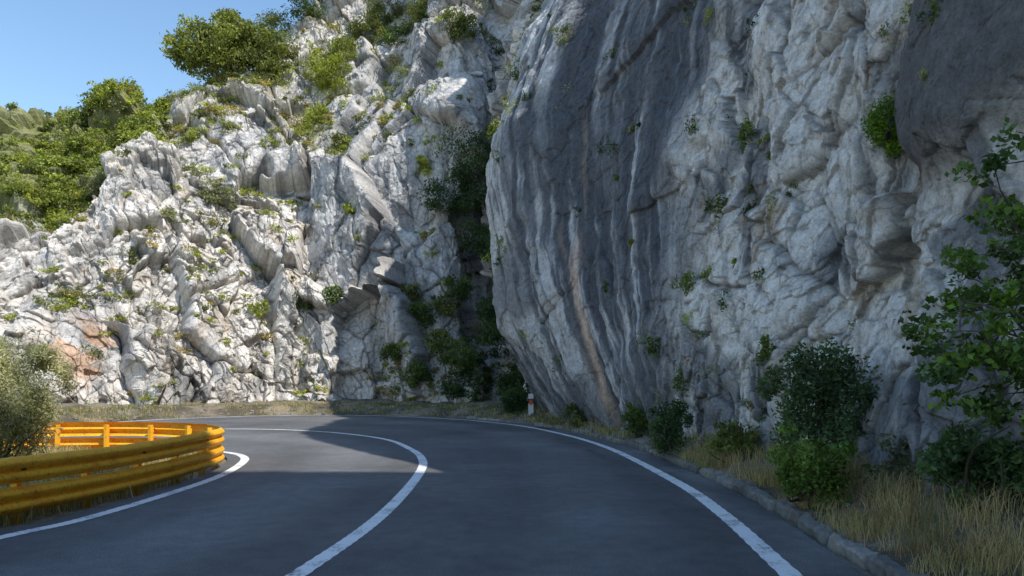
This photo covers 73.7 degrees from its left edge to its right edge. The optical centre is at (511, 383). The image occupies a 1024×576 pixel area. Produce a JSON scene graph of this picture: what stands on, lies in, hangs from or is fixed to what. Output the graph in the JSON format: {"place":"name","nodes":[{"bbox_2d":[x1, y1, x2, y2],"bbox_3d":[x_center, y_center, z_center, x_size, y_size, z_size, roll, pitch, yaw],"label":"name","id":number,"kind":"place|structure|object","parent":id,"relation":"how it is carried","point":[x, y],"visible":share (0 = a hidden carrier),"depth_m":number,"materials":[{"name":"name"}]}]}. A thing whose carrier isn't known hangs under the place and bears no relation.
{"place":"outdoors","nodes":[
{"label":"outdoors","id":0,"kind":"place"},
{"bbox_2d":[0,442,206,526],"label":"island grass","id":1,"kind":"structure","parent":0,"point":[4,520],"depth_m":9.87,"materials":[{"name":"green plant"}]},
{"bbox_2d":[0,0,312,116],"label":"sky","id":2,"kind":"structure","parent":0,"point":[50,49],"materials":[{"name":"blue"}]},
{"bbox_2d":[0,415,865,575],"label":"road","id":3,"kind":"structure","parent":0,"point":[489,498],"depth_m":8.24,"materials":[{"name":"grey asphalt"}]},
{"bbox_2d":[0,451,248,538],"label":"edge line","id":4,"kind":"object","parent":3,"relation":"on","point":[244,459],"visible":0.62,"depth_m":9.19,"materials":[{"name":"paint"}]},
{"bbox_2d":[270,429,427,575],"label":"line","id":5,"kind":"object","parent":3,"relation":"on","point":[313,564],"visible":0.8,"depth_m":7.89,"materials":[{"name":"paint"}]},
{"bbox_2d":[122,415,801,575],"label":"edge line","id":6,"kind":"object","parent":3,"relation":"on","point":[775,561],"visible":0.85,"depth_m":8.04,"materials":[{"name":"paint"}]},
{"bbox_2d":[462,416,928,575],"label":"kerb","id":7,"kind":"structure","parent":3,"relation":"on","point":[872,563],"depth_m":8.16,"materials":[{"name":"concrete"}]},
{"bbox_2d":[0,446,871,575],"bbox_3d":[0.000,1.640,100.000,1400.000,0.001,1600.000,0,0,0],"label":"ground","id":8,"kind":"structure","parent":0,"point":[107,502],"depth_m":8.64,"materials":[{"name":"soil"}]},
{"bbox_2d":[0,326,79,457],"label":"olive bush","id":9,"kind":"object","parent":8,"relation":"on","point":[20,424],"visible":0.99,"depth_m":11.78,"materials":[{"name":"green plant"}]},
{"bbox_2d":[0,422,224,523],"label":"crash barrier","id":10,"kind":"object","parent":8,"relation":"on","point":[107,452],"visible":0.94,"depth_m":9.75,"materials":[{"name":"yellow metal"}]},
{"bbox_2d":[0,0,1023,498],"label":"cliff","id":11,"kind":"structure","parent":0,"point":[858,226],"depth_m":22.87,"materials":[{"name":"stone"}]},
{"bbox_2d":[157,8,298,84],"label":"oak tree","id":12,"kind":"object","parent":11,"relation":"on","point":[231,42],"visible":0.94,"depth_m":47.32,"materials":[{"name":"green plant"}]},
{"bbox_2d":[0,0,942,446],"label":"cliff shrubs","id":13,"kind":"object","parent":11,"relation":"on","point":[60,188],"visible":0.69,"depth_m":40.62,"materials":[{"name":"green plant"}]},
{"bbox_2d":[670,363,689,396],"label":"wall fern","id":14,"kind":"object","parent":11,"relation":"attached to","point":[678,378],"depth_m":16.01,"materials":[{"name":"green plant"}]},
{"bbox_2d":[669,270,697,295],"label":"wall fern","id":15,"kind":"object","parent":11,"relation":"attached to","point":[685,277],"depth_m":15.49,"materials":[{"name":"green plant"}]},
{"bbox_2d":[737,118,755,150],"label":"wall fern","id":16,"kind":"object","parent":11,"relation":"attached to","point":[746,128],"depth_m":14.04,"materials":[{"name":"green plant"}]},
{"bbox_2d":[753,334,776,365],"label":"wall fern","id":17,"kind":"object","parent":11,"relation":"attached to","point":[766,354],"depth_m":11.91,"materials":[{"name":"green plant"}]},
{"bbox_2d":[860,89,903,158],"bbox_3d":[5.089,-3.514,9.354,0.635,0.860,0.769,0,0,0],"label":"hanging shrub","id":18,"kind":"object","parent":11,"relation":"hanging from","point":[878,124],"visible":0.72,"depth_m":9.28,"materials":[{"name":"green plant"}]},
{"bbox_2d":[9,398,1023,575],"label":"verge","id":19,"kind":"structure","parent":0,"point":[214,408],"depth_m":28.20,"materials":[{"name":"beige plant"}]},
{"bbox_2d":[17,401,991,568],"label":"stones","id":20,"kind":"object","parent":19,"relation":"on","point":[388,410],"visible":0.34,"depth_m":31.64,"materials":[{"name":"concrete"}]},
{"bbox_2d":[495,387,533,414],"bbox_3d":[0.101,0.884,30.146,1.370,1.620,1.673,0,0,-28],"label":"evergreen shrub","id":21,"kind":"object","parent":19,"relation":"on","point":[511,398],"visible":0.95,"depth_m":29.91,"materials":[{"name":"green plant"}]},
{"bbox_2d":[528,394,533,414],"bbox_3d":[0.800,1.055,28.995,0.231,1.290,0.114,0,0,0],"label":"delineator post","id":22,"kind":"object","parent":19,"relation":"on","point":[530,402],"visible":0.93,"depth_m":28.95,"materials":[{"name":"white plastic"}]},
{"bbox_2d":[561,401,586,427],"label":"evergreen shrub","id":23,"kind":"object","parent":19,"relation":"on","point":[575,418],"visible":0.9,"depth_m":23.34,"materials":[{"name":"green plant"}]},
{"bbox_2d":[621,399,647,438],"bbox_3d":[3.407,0.933,18.507,0.881,1.112,0.998,0,0,0],"label":"evergreen shrub","id":24,"kind":"object","parent":19,"relation":"on","point":[636,420],"visible":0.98,"depth_m":18.39,"materials":[{"name":"green plant"}]},
{"bbox_2d":[646,398,693,455],"bbox_3d":[3.290,0.892,14.169,0.998,1.252,0.914,0,0,0],"label":"evergreen shrub","id":25,"kind":"object","parent":19,"relation":"on","point":[669,440],"visible":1,"depth_m":14.13,"materials":[{"name":"green plant"}]},
{"bbox_2d":[701,419,765,462],"bbox_3d":[4.004,1.045,12.286,1.130,0.859,0.930,0,0,0],"label":"evergreen shrub","id":26,"kind":"object","parent":19,"relation":"on","point":[730,438],"visible":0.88,"depth_m":12.13,"materials":[{"name":"green plant"}]},
{"bbox_2d":[766,421,858,509],"bbox_3d":[3.577,1.008,8.221,1.002,1.102,0.978,0,0,-26],"label":"evergreen shrub","id":27,"kind":"object","parent":19,"relation":"on","point":[824,465],"visible":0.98,"depth_m":8.04,"materials":[{"name":"green plant"}]},
{"bbox_2d":[754,337,883,476],"bbox_3d":[4.205,0.373,9.338,1.624,2.035,1.417,0,0,0],"label":"evergreen shrub","id":28,"kind":"object","parent":19,"relation":"on","point":[827,414],"visible":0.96,"depth_m":9.08,"materials":[{"name":"green plant"}]},
{"bbox_2d":[858,434,923,496],"bbox_3d":[4.582,1.017,7.821,0.982,0.887,0.955,0,0,0],"label":"evergreen shrub","id":29,"kind":"object","parent":19,"relation":"on","point":[904,445],"visible":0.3,"depth_m":7.89,"materials":[{"name":"green plant"}]},
{"bbox_2d":[893,116,1023,435],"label":"fig tree","id":30,"kind":"object","parent":19,"relation":"on","point":[992,353],"visible":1,"depth_m":5.96,"materials":[{"name":"green plant"}]},
{"bbox_2d":[907,420,1023,514],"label":"evergreen shrub","id":31,"kind":"object","parent":19,"relation":"on","point":[951,457],"visible":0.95,"depth_m":6.42,"materials":[{"name":"green plant"}]},
{"bbox_2d":[671,428,1023,575],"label":"dry grass","id":32,"kind":"structure","parent":0,"point":[857,522],"depth_m":6.42,"materials":[{"name":"beige plant"}]}
]}

